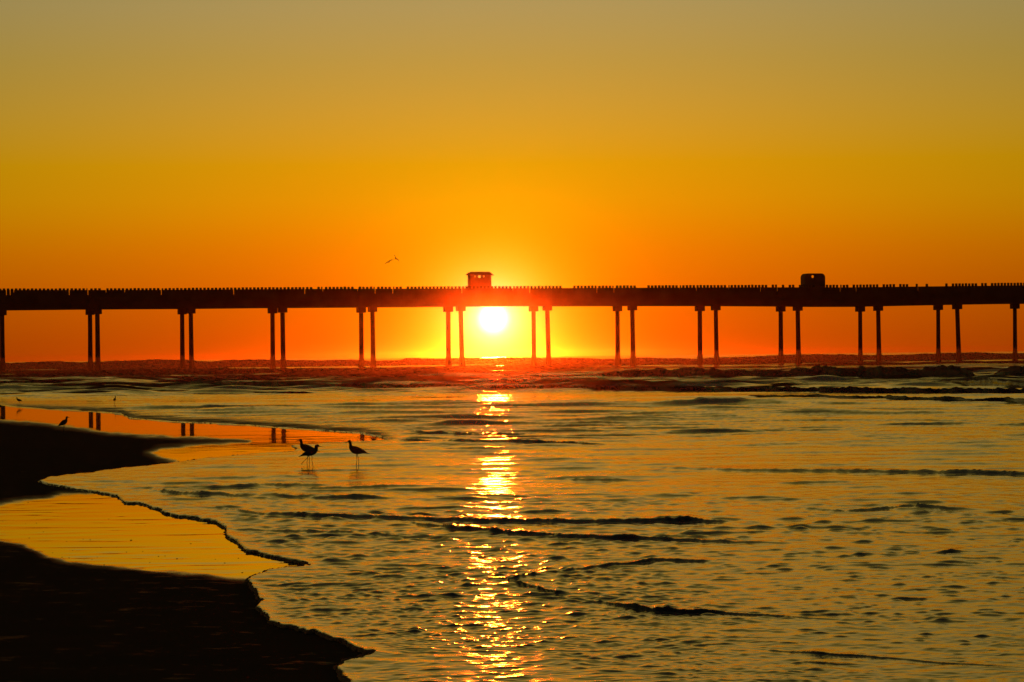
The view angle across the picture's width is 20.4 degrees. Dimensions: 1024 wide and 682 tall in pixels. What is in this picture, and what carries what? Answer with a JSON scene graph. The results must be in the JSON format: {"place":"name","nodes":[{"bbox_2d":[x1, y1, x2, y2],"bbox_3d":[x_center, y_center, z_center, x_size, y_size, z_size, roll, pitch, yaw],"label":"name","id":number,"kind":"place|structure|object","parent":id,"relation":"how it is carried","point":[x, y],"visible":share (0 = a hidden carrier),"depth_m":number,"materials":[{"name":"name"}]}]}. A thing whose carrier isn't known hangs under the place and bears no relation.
{"place":"outdoors","nodes":[
{"label":"outdoors","id":0,"kind":"place"},
{"bbox_2d":[0,406,386,681],"bbox_3d":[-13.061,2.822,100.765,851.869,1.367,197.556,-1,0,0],"label":"sand","id":1,"kind":"structure","parent":0,"point":[155,610],"depth_m":19.93,"materials":[{"name":"black sand"}]},
{"bbox_2d":[58,416,69,432],"bbox_3d":[-9.561,1.780,60.658,0.274,0.348,0.093,0,0,-20],"label":"wading bird","id":2,"kind":"object","parent":1,"relation":"on","point":[63,422],"visible":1,"depth_m":60.63},
{"bbox_2d":[0,351,1023,681],"bbox_3d":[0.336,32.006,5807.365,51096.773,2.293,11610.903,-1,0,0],"label":"sea","id":3,"kind":"structure","parent":0,"point":[830,517],"depth_m":28.97,"materials":[{"name":"liquid"}]},
{"bbox_2d":[20,407,384,681],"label":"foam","id":4,"kind":"object","parent":3,"relation":"on","point":[341,677],"visible":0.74,"depth_m":16.47,"materials":[{"name":"black"}]},
{"bbox_2d":[297,439,319,462],"bbox_3d":[-2.955,1.595,41.128,0.350,0.365,0.093,-1,0,0],"label":"wading bird","id":5,"kind":"object","parent":3,"relation":"on","point":[304,447],"visible":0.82,"depth_m":41.10},
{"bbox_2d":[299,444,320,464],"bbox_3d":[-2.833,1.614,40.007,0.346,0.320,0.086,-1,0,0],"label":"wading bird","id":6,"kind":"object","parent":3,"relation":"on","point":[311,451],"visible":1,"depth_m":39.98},
{"bbox_2d":[345,440,369,465],"bbox_3d":[-2.184,1.582,40.060,0.354,0.369,0.094,-1,0,0],"label":"wading bird","id":7,"kind":"object","parent":3,"relation":"on","point":[356,450],"visible":1,"depth_m":40.04},
{"bbox_2d":[0,283,1023,371],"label":"pier","id":8,"kind":"structure","parent":3,"relation":"in","point":[189,301],"depth_m":374.19,"materials":[{"name":"concrete"}]},
{"bbox_2d":[466,272,492,287],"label":"pier kiosk","id":9,"kind":"object","parent":8,"relation":"on","point":[475,280],"visible":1,"depth_m":373.90,"materials":[{"name":"wood"}]},
{"bbox_2d":[801,273,824,286],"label":"kiosk","id":10,"kind":"object","parent":8,"relation":"on","point":[818,279],"visible":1,"depth_m":387.93,"materials":[{"name":"black"}]},
{"bbox_2d":[0,0,1023,361],"label":"sky","id":11,"kind":"structure","parent":0,"point":[160,144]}
]}

